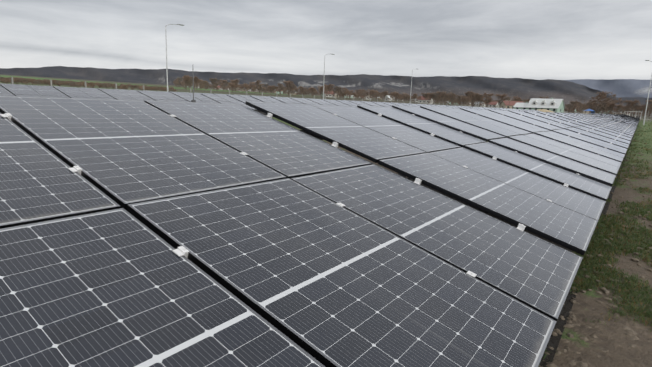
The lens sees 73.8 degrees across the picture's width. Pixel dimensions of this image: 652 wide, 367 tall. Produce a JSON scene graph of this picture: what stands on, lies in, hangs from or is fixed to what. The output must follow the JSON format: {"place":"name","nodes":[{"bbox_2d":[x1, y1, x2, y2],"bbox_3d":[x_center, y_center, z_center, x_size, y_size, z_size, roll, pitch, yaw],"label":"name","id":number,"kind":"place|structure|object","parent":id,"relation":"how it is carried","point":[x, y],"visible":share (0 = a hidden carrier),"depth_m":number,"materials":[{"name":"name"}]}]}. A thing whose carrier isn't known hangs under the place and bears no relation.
{"place":"outdoors","nodes":[
{"label":"outdoors","id":0,"kind":"place"},
{"bbox_2d":[0,74,651,366],"bbox_3d":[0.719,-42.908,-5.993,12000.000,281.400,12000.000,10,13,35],"label":"ground","id":1,"kind":"structure","parent":0,"point":[629,356],"depth_m":3.32,"materials":[{"name":"soil"}]},
{"bbox_2d":[0,85,265,114],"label":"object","id":2,"kind":"object","parent":1,"relation":"on","point":[116,99],"visible":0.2,"depth_m":25.15,"materials":[{"name":"metal"}]},
{"bbox_2d":[0,86,12,94],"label":"solar panel","id":3,"kind":"object","parent":2,"relation":"on","point":[3,90],"visible":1,"depth_m":19.71,"materials":[{"name":"grey glass"}]},
{"bbox_2d":[0,84,40,94],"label":"solar panel","id":4,"kind":"object","parent":2,"relation":"on","point":[19,89],"visible":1,"depth_m":20.50,"materials":[{"name":"grey glass"}]},
{"bbox_2d":[14,94,43,96],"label":"solar panel","id":5,"kind":"object","parent":2,"relation":"on","point":[29,95],"visible":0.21,"depth_m":20.02,"materials":[{"name":"grey glass"}]},
{"bbox_2d":[27,85,67,96],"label":"solar panel","id":6,"kind":"object","parent":2,"relation":"on","point":[46,91],"visible":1,"depth_m":21.43,"materials":[{"name":"grey glass"}]},
{"bbox_2d":[44,96,69,97],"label":"solar panel","id":7,"kind":"object","parent":2,"relation":"on","point":[58,96],"visible":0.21,"depth_m":21.03,"materials":[{"name":"grey glass"}]},
{"bbox_2d":[53,86,90,96],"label":"solar panel","id":8,"kind":"object","parent":2,"relation":"on","point":[70,91],"visible":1,"depth_m":22.38,"materials":[{"name":"grey glass"}]},
{"bbox_2d":[69,96,93,98],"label":"solar panel","id":9,"kind":"object","parent":2,"relation":"on","point":[81,97],"visible":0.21,"depth_m":21.88,"materials":[{"name":"grey glass"}]},
{"bbox_2d":[77,88,112,97],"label":"solar panel","id":10,"kind":"object","parent":2,"relation":"on","point":[96,93],"visible":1,"depth_m":23.31,"materials":[{"name":"grey glass"}]},
{"bbox_2d":[99,89,133,98],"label":"solar panel","id":11,"kind":"object","parent":2,"relation":"on","point":[115,93],"visible":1,"depth_m":24.25,"materials":[{"name":"grey glass"}]},
{"bbox_2d":[119,90,150,98],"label":"solar panel","id":12,"kind":"object","parent":2,"relation":"on","point":[135,94],"visible":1,"depth_m":25.19,"materials":[{"name":"grey glass"}]},
{"bbox_2d":[138,91,169,99],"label":"solar panel","id":13,"kind":"object","parent":2,"relation":"on","point":[152,95],"visible":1,"depth_m":26.12,"materials":[{"name":"grey glass"}]},
{"bbox_2d":[156,92,185,100],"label":"solar panel","id":14,"kind":"object","parent":2,"relation":"on","point":[169,95],"visible":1,"depth_m":27.07,"materials":[{"name":"grey glass"}]},
{"bbox_2d":[171,92,200,100],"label":"solar panel","id":15,"kind":"object","parent":2,"relation":"on","point":[185,96],"visible":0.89,"depth_m":28.00,"materials":[{"name":"grey glass"}]},
{"bbox_2d":[187,93,213,100],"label":"solar panel","id":16,"kind":"object","parent":2,"relation":"on","point":[201,97],"visible":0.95,"depth_m":28.93,"materials":[{"name":"grey glass"}]},
{"bbox_2d":[202,94,228,101],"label":"solar panel","id":17,"kind":"object","parent":2,"relation":"on","point":[213,97],"visible":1,"depth_m":29.85,"materials":[{"name":"grey glass"}]},
{"bbox_2d":[217,101,233,103],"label":"solar panel","id":18,"kind":"object","parent":2,"relation":"on","point":[223,102],"visible":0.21,"depth_m":29.27,"materials":[{"name":"grey glass"}]},
{"bbox_2d":[214,94,240,101],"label":"solar panel","id":19,"kind":"object","parent":2,"relation":"on","point":[228,98],"visible":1,"depth_m":30.79,"materials":[{"name":"grey glass"}]},
{"bbox_2d":[227,95,249,101],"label":"solar panel","id":20,"kind":"object","parent":2,"relation":"on","point":[239,98],"visible":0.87,"depth_m":31.73,"materials":[{"name":"grey glass"}]},
{"bbox_2d":[232,102,256,109],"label":"solar panel","id":21,"kind":"object","parent":2,"relation":"on","point":[242,103],"visible":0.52,"depth_m":30.04,"materials":[{"name":"grey glass"}]},
{"bbox_2d":[238,95,261,101],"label":"solar panel","id":22,"kind":"object","parent":2,"relation":"on","point":[250,98],"visible":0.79,"depth_m":32.70,"materials":[{"name":"grey glass"}]},
{"bbox_2d":[251,96,274,102],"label":"solar panel","id":23,"kind":"object","parent":2,"relation":"on","point":[260,98],"visible":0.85,"depth_m":33.58,"materials":[{"name":"grey glass"}]},
{"bbox_2d":[261,96,283,102],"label":"solar panel","id":24,"kind":"object","parent":2,"relation":"on","point":[272,99],"visible":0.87,"depth_m":34.57,"materials":[{"name":"grey glass"}]},
{"bbox_2d":[270,96,292,102],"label":"solar panel","id":25,"kind":"object","parent":2,"relation":"on","point":[281,99],"visible":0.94,"depth_m":35.44,"materials":[{"name":"grey glass"}]},
{"bbox_2d":[281,97,302,103],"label":"solar panel","id":26,"kind":"object","parent":2,"relation":"on","point":[290,99],"visible":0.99,"depth_m":36.44,"materials":[{"name":"grey glass"}]},
{"bbox_2d":[289,97,310,103],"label":"solar panel","id":27,"kind":"object","parent":2,"relation":"on","point":[300,100],"visible":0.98,"depth_m":37.30,"materials":[{"name":"grey glass"}]},
{"bbox_2d":[299,98,317,103],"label":"solar panel","id":28,"kind":"object","parent":2,"relation":"on","point":[307,100],"visible":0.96,"depth_m":38.32,"materials":[{"name":"grey glass"}]},
{"bbox_2d":[306,98,325,103],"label":"solar panel","id":29,"kind":"object","parent":2,"relation":"on","point":[316,101],"visible":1,"depth_m":39.19,"materials":[{"name":"grey glass"}]},
{"bbox_2d":[315,99,333,104],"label":"solar panel","id":30,"kind":"object","parent":2,"relation":"on","point":[323,101],"visible":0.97,"depth_m":40.12,"materials":[{"name":"grey glass"}]},
{"bbox_2d":[321,99,340,104],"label":"solar panel","id":31,"kind":"object","parent":2,"relation":"on","point":[332,102],"visible":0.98,"depth_m":41.06,"materials":[{"name":"grey glass"}]},
{"bbox_2d":[165,24,183,91],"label":"lamp post","id":32,"kind":"object","parent":1,"relation":"on","point":[166,54],"visible":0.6,"depth_m":46.30,"materials":[{"name":"grey"}]},
{"bbox_2d":[180,75,189,89],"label":"village tree","id":33,"kind":"object","parent":1,"relation":"on","point":[186,76],"visible":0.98,"depth_m":257.12,"materials":[{"name":"brown plant"}]},
{"bbox_2d":[191,76,195,101],"bbox_3d":[-3.939,-2.234,12.931,0.100,2.544,0.120,10,13,35],"label":"sensor mast","id":34,"kind":"object","parent":1,"relation":"on","point":[193,100],"visible":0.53,"depth_m":12.83,"materials":[{"name":"grey metal"}]},
{"bbox_2d":[208,78,217,86],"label":"village tree","id":35,"kind":"object","parent":1,"relation":"on","point":[212,80],"visible":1,"depth_m":307.64,"materials":[{"name":"brown plant"}]},
{"bbox_2d":[11,77,505,107],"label":"fence","id":36,"kind":"object","parent":1,"relation":"on","point":[12,81],"visible":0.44,"depth_m":53.83,"materials":[{"name":"metal"}]},
{"bbox_2d":[283,80,293,95],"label":"village tree","id":37,"kind":"object","parent":1,"relation":"on","point":[286,82],"visible":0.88,"depth_m":277.59,"materials":[{"name":"brown plant"}]},
{"bbox_2d":[284,83,294,91],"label":"village tree","id":38,"kind":"object","parent":1,"relation":"on","point":[289,87],"visible":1,"depth_m":275.83,"materials":[{"name":"brown plant"}]},
{"bbox_2d":[324,84,333,94],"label":"village tree","id":39,"kind":"object","parent":1,"relation":"on","point":[330,86],"visible":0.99,"depth_m":301.17,"materials":[{"name":"brown plant"}]},
{"bbox_2d":[323,54,334,98],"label":"lamp post","id":40,"kind":"object","parent":1,"relation":"on","point":[324,74],"visible":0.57,"depth_m":69.36,"materials":[{"name":"grey"}]},
{"bbox_2d":[324,91,334,97],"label":"village house","id":41,"kind":"structure","parent":1,"relation":"on","point":[330,95],"depth_m":417.51,"materials":[{"name":"grey"}]},
{"bbox_2d":[334,86,343,98],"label":"village tree","id":42,"kind":"object","parent":1,"relation":"on","point":[338,88],"visible":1,"depth_m":300.54,"materials":[{"name":"brown plant"}]},
{"bbox_2d":[126,109,627,249],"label":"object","id":43,"kind":"object","parent":1,"relation":"on","point":[401,174],"visible":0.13,"depth_m":3.97,"materials":[{"name":"metal"}]},
{"bbox_2d":[0,113,120,228],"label":"solar panel","id":44,"kind":"object","parent":43,"relation":"on","point":[39,182],"visible":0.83,"depth_m":1.98,"materials":[{"name":"black glass"}]},
{"bbox_2d":[0,96,286,209],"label":"solar panel","id":45,"kind":"object","parent":43,"relation":"on","point":[123,153],"visible":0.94,"depth_m":2.71,"materials":[{"name":"grey glass"}]},
{"bbox_2d":[0,208,324,366],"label":"solar panel","id":46,"kind":"object","parent":43,"relation":"on","point":[121,287],"visible":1,"depth_m":1.40,"materials":[{"name":"grey glass"}]},
{"bbox_2d":[144,100,371,178],"bbox_3d":[-0.591,-0.435,3.812,1.722,0.037,1.134,27,22,30],"label":"solar panel","id":47,"kind":"object","parent":43,"relation":"on","point":[287,151],"visible":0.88,"depth_m":3.68,"materials":[{"name":"grey glass"}]},
{"bbox_2d":[0,113,631,276],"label":"panel clamps","id":48,"kind":"object","parent":43,"relation":"on","point":[181,251],"visible":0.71,"depth_m":2.69,"materials":[{"name":"silver metal"}]},
{"bbox_2d":[245,101,426,162],"bbox_3d":[0.116,-0.606,4.772,1.722,0.036,1.134,27,22,30],"label":"solar panel","id":49,"kind":"object","parent":43,"relation":"on","point":[364,142],"visible":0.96,"depth_m":4.63,"materials":[{"name":"grey glass"}]},
{"bbox_2d":[127,178,556,366],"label":"solar panel","id":50,"kind":"object","parent":43,"relation":"on","point":[325,282],"visible":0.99,"depth_m":1.88,"materials":[{"name":"grey glass"}]},
{"bbox_2d":[312,105,460,152],"bbox_3d":[0.778,-0.741,5.691,1.722,0.035,1.134,27,22,30],"label":"solar panel","id":51,"kind":"object","parent":43,"relation":"on","point":[425,142],"visible":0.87,"depth_m":5.61,"materials":[{"name":"grey glass"}]},
{"bbox_2d":[357,105,486,146],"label":"solar panel","id":52,"kind":"object","parent":43,"relation":"on","point":[453,136],"visible":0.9,"depth_m":6.51,"materials":[{"name":"grey glass"}]},
{"bbox_2d":[291,164,582,320],"bbox_3d":[0.754,0.251,2.943,1.722,0.036,1.134,27,22,30],"label":"solar panel","id":53,"kind":"object","parent":43,"relation":"on","point":[532,271],"visible":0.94,"depth_m":2.78,"materials":[{"name":"grey glass"}]},
{"bbox_2d":[392,105,505,140],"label":"solar panel","id":54,"kind":"object","parent":43,"relation":"on","point":[463,127],"visible":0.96,"depth_m":7.40,"materials":[{"name":"grey glass"}]},
{"bbox_2d":[420,106,520,137],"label":"solar panel","id":55,"kind":"object","parent":43,"relation":"on","point":[506,133],"visible":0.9,"depth_m":8.39,"materials":[{"name":"grey glass"}]},
{"bbox_2d":[378,153,597,255],"bbox_3d":[1.461,0.080,3.903,1.722,0.038,1.134,27,22,30],"label":"solar panel","id":56,"kind":"object","parent":43,"relation":"on","point":[567,228],"visible":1,"depth_m":3.74,"materials":[{"name":"grey glass"}]},
{"bbox_2d":[445,108,531,134],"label":"solar panel","id":57,"kind":"object","parent":43,"relation":"on","point":[495,123],"visible":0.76,"depth_m":9.41,"materials":[{"name":"grey glass"}]},
{"bbox_2d":[460,108,541,133],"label":"solar panel","id":58,"kind":"object","parent":43,"relation":"on","point":[507,122],"visible":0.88,"depth_m":10.26,"materials":[{"name":"grey glass"}]},
{"bbox_2d":[476,109,550,131],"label":"solar panel","id":59,"kind":"object","parent":43,"relation":"on","point":[515,120],"visible":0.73,"depth_m":11.32,"materials":[{"name":"grey glass"}]},
{"bbox_2d":[430,147,605,219],"bbox_3d":[2.123,-0.055,4.823,1.722,0.036,1.134,27,22,30],"label":"solar panel","id":60,"kind":"object","parent":43,"relation":"on","point":[564,196],"visible":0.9,"depth_m":4.74,"materials":[{"name":"grey glass"}]},
{"bbox_2d":[489,110,557,130],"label":"solar panel","id":61,"kind":"object","parent":43,"relation":"on","point":[525,120],"visible":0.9,"depth_m":12.13,"materials":[{"name":"grey glass"}]},
{"bbox_2d":[499,110,562,128],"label":"solar panel","id":62,"kind":"object","parent":43,"relation":"on","point":[534,120],"visible":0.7,"depth_m":13.19,"materials":[{"name":"grey glass"}]},
{"bbox_2d":[463,142,611,200],"bbox_3d":[2.813,-0.213,5.766,1.722,0.038,1.134,27,22,30],"label":"solar panel","id":63,"kind":"object","parent":43,"relation":"on","point":[591,187],"visible":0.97,"depth_m":5.63,"materials":[{"name":"grey glass"}]},
{"bbox_2d":[510,111,567,128],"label":"solar panel","id":64,"kind":"object","parent":43,"relation":"on","point":[539,119],"visible":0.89,"depth_m":13.98,"materials":[{"name":"grey glass"}]},
{"bbox_2d":[518,111,571,127],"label":"solar panel","id":65,"kind":"object","parent":43,"relation":"on","point":[546,119],"visible":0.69,"depth_m":15.03,"materials":[{"name":"grey glass"}]},
{"bbox_2d":[524,111,576,126],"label":"solar panel","id":66,"kind":"object","parent":43,"relation":"on","point":[555,120],"visible":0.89,"depth_m":15.84,"materials":[{"name":"grey glass"}]},
{"bbox_2d":[488,138,615,185],"bbox_3d":[3.485,-0.381,6.689,1.722,0.037,1.134,27,22,30],"label":"solar panel","id":67,"kind":"object","parent":43,"relation":"on","point":[589,172],"visible":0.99,"depth_m":6.53,"materials":[{"name":"grey glass"}]},
{"bbox_2d":[533,112,579,125],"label":"solar panel","id":68,"kind":"object","parent":43,"relation":"on","point":[556,119],"visible":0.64,"depth_m":16.93,"materials":[{"name":"grey glass"}]},
{"bbox_2d":[537,112,581,125],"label":"solar panel","id":69,"kind":"object","parent":43,"relation":"on","point":[560,118],"visible":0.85,"depth_m":17.71,"materials":[{"name":"grey glass"}]},
{"bbox_2d":[508,135,619,174],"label":"solar panel","id":70,"kind":"object","parent":43,"relation":"on","point":[586,160],"visible":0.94,"depth_m":7.51,"materials":[{"name":"grey glass"}]},
{"bbox_2d":[543,112,585,124],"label":"solar panel","id":71,"kind":"object","parent":43,"relation":"on","point":[564,118],"visible":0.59,"depth_m":18.81,"materials":[{"name":"grey glass"}]},
{"bbox_2d":[546,112,587,124],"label":"solar panel","id":72,"kind":"object","parent":43,"relation":"on","point":[567,118],"visible":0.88,"depth_m":19.55,"materials":[{"name":"grey glass"}]},
{"bbox_2d":[524,133,621,166],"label":"solar panel","id":73,"kind":"object","parent":43,"relation":"on","point":[577,150],"visible":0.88,"depth_m":8.52,"materials":[{"name":"grey glass"}]},
{"bbox_2d":[554,112,592,123],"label":"solar panel","id":74,"kind":"object","parent":43,"relation":"on","point":[573,117],"visible":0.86,"depth_m":21.44,"materials":[{"name":"grey glass"}]},
{"bbox_2d":[534,131,622,161],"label":"solar panel","id":75,"kind":"object","parent":43,"relation":"on","point":[582,146],"visible":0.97,"depth_m":9.38,"materials":[{"name":"grey glass"}]},
{"bbox_2d":[561,112,597,122],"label":"solar panel","id":76,"kind":"object","parent":43,"relation":"on","point":[580,117],"visible":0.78,"depth_m":23.29,"materials":[{"name":"grey glass"}]},
{"bbox_2d":[545,131,624,157],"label":"solar panel","id":77,"kind":"object","parent":43,"relation":"on","point":[588,144],"visible":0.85,"depth_m":10.43,"materials":[{"name":"grey glass"}]},
{"bbox_2d":[552,129,625,153],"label":"solar panel","id":78,"kind":"object","parent":43,"relation":"on","point":[592,142],"visible":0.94,"depth_m":11.24,"materials":[{"name":"grey glass"}]},
{"bbox_2d":[559,129,626,150],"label":"solar panel","id":79,"kind":"object","parent":43,"relation":"on","point":[594,139],"visible":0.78,"depth_m":12.32,"materials":[{"name":"grey glass"}]},
{"bbox_2d":[564,128,628,148],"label":"solar panel","id":80,"kind":"object","parent":43,"relation":"on","point":[598,138],"visible":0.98,"depth_m":13.12,"materials":[{"name":"grey glass"}]},
{"bbox_2d":[572,127,628,145],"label":"solar panel","id":81,"kind":"object","parent":43,"relation":"on","point":[601,136],"visible":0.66,"depth_m":14.17,"materials":[{"name":"grey glass"}]},
{"bbox_2d":[574,126,629,143],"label":"solar panel","id":82,"kind":"object","parent":43,"relation":"on","point":[603,135],"visible":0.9,"depth_m":14.99,"materials":[{"name":"grey glass"}]},
{"bbox_2d":[578,126,630,141],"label":"solar panel","id":83,"kind":"object","parent":43,"relation":"on","point":[604,133],"visible":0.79,"depth_m":16.06,"materials":[{"name":"grey glass"}]},
{"bbox_2d":[582,125,630,140],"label":"solar panel","id":84,"kind":"object","parent":43,"relation":"on","point":[607,132],"visible":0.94,"depth_m":16.85,"materials":[{"name":"grey glass"}]},
{"bbox_2d":[586,125,631,138],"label":"solar panel","id":85,"kind":"object","parent":43,"relation":"on","point":[609,132],"visible":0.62,"depth_m":17.95,"materials":[{"name":"grey glass"}]},
{"bbox_2d":[587,124,631,137],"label":"solar panel","id":86,"kind":"object","parent":43,"relation":"on","point":[609,130],"visible":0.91,"depth_m":18.70,"materials":[{"name":"grey glass"}]},
{"bbox_2d":[591,124,632,136],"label":"solar panel","id":87,"kind":"object","parent":43,"relation":"on","point":[611,130],"visible":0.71,"depth_m":19.81,"materials":[{"name":"grey glass"}]},
{"bbox_2d":[593,123,632,135],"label":"solar panel","id":88,"kind":"object","parent":43,"relation":"on","point":[613,129],"visible":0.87,"depth_m":20.54,"materials":[{"name":"grey glass"}]},
{"bbox_2d":[597,123,633,133],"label":"solar panel","id":89,"kind":"object","parent":43,"relation":"on","point":[615,128],"visible":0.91,"depth_m":22.40,"materials":[{"name":"grey glass"}]},
{"bbox_2d":[418,96,432,103],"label":"village house","id":90,"kind":"structure","parent":1,"relation":"on","point":[422,100],"depth_m":396.21,"materials":[{"name":"grey"}]},
{"bbox_2d":[436,91,446,99],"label":"village tree","id":91,"kind":"object","parent":1,"relation":"on","point":[441,94],"visible":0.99,"depth_m":315.15,"materials":[{"name":"brown plant"}]},
{"bbox_2d":[448,92,456,105],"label":"village tree","id":92,"kind":"object","parent":1,"relation":"on","point":[453,95],"visible":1,"depth_m":309.51,"materials":[{"name":"brown plant"}]},
{"bbox_2d":[461,91,473,104],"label":"village tree","id":93,"kind":"object","parent":1,"relation":"on","point":[469,93],"visible":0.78,"depth_m":307.71,"materials":[{"name":"brown plant"}]},
{"bbox_2d":[470,93,477,104],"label":"village tree","id":94,"kind":"object","parent":1,"relation":"on","point":[473,97],"visible":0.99,"depth_m":299.41,"materials":[{"name":"brown plant"}]},
{"bbox_2d":[473,93,484,104],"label":"village tree","id":95,"kind":"object","parent":1,"relation":"on","point":[479,96],"visible":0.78,"depth_m":302.52,"materials":[{"name":"brown plant"}]},
{"bbox_2d":[482,93,494,102],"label":"village tree","id":96,"kind":"object","parent":1,"relation":"on","point":[485,95],"visible":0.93,"depth_m":321.94,"materials":[{"name":"brown plant"}]},
{"bbox_2d":[485,101,498,107],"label":"house","id":97,"kind":"structure","parent":1,"relation":"on","point":[493,104],"depth_m":383.98,"materials":[{"name":"grey"}]},
{"bbox_2d":[495,93,508,101],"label":"village tree","id":98,"kind":"object","parent":1,"relation":"on","point":[502,96],"visible":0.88,"depth_m":301.63,"materials":[{"name":"brown plant"}]},
{"bbox_2d":[500,100,523,108],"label":"village house","id":99,"kind":"structure","parent":1,"relation":"on","point":[507,104],"depth_m":275.35,"materials":[{"name":"red"}]},
{"bbox_2d":[513,98,564,112],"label":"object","id":100,"kind":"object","parent":1,"relation":"on","point":[555,105],"visible":0.68,"depth_m":228.58,"materials":[{"name":"grey"}]},
{"bbox_2d":[586,101,596,113],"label":"village tree","id":101,"kind":"object","parent":1,"relation":"on","point":[590,104],"visible":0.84,"depth_m":268.68,"materials":[{"name":"brown plant"}]},
{"bbox_2d":[538,127,651,366],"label":"soil clods and stones","id":102,"kind":"object","parent":1,"relation":"on","point":[584,364],"visible":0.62,"depth_m":3.10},
{"bbox_2d":[539,119,651,365],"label":"grass tufts","id":103,"kind":"object","parent":1,"relation":"on","point":[615,245],"visible":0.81,"depth_m":4.64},
{"bbox_2d":[587,91,621,113],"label":"bare tree","id":104,"kind":"object","parent":1,"relation":"on","point":[602,95],"visible":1,"depth_m":209.30,"materials":[{"name":"brown plant"}]},
{"bbox_2d":[607,103,615,113],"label":"village tree","id":105,"kind":"object","parent":1,"relation":"on","point":[611,106],"visible":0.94,"depth_m":301.81,"materials":[{"name":"brown plant"}]},
{"bbox_2d":[623,100,639,115],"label":"village tree","id":106,"kind":"object","parent":1,"relation":"on","point":[630,102],"visible":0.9,"depth_m":292.39,"materials":[{"name":"brown plant"}]},
{"bbox_2d":[632,110,651,121],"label":"fence","id":107,"kind":"object","parent":1,"relation":"on","point":[641,115],"visible":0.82,"depth_m":100.94,"materials":[{"name":"concrete"}]},
{"bbox_2d":[643,60,651,124],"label":"lamp post","id":108,"kind":"object","parent":1,"relation":"on","point":[648,96],"visible":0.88,"depth_m":65.09,"materials":[{"name":"grey"}]},
{"bbox_2d":[0,66,651,107],"bbox_3d":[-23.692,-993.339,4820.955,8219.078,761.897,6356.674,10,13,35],"label":"hill ridge","id":109,"kind":"structure","parent":0,"point":[565,91],"depth_m":6145.10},
{"bbox_2d":[0,0,651,79],"label":"sky","id":110,"kind":"structure","parent":0,"point":[524,39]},
{"bbox_2d":[564,79,651,97],"bbox_3d":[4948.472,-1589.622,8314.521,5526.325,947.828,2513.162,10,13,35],"label":"hill ridge","id":111,"kind":"structure","parent":0,"point":[628,87],"depth_m":8534.43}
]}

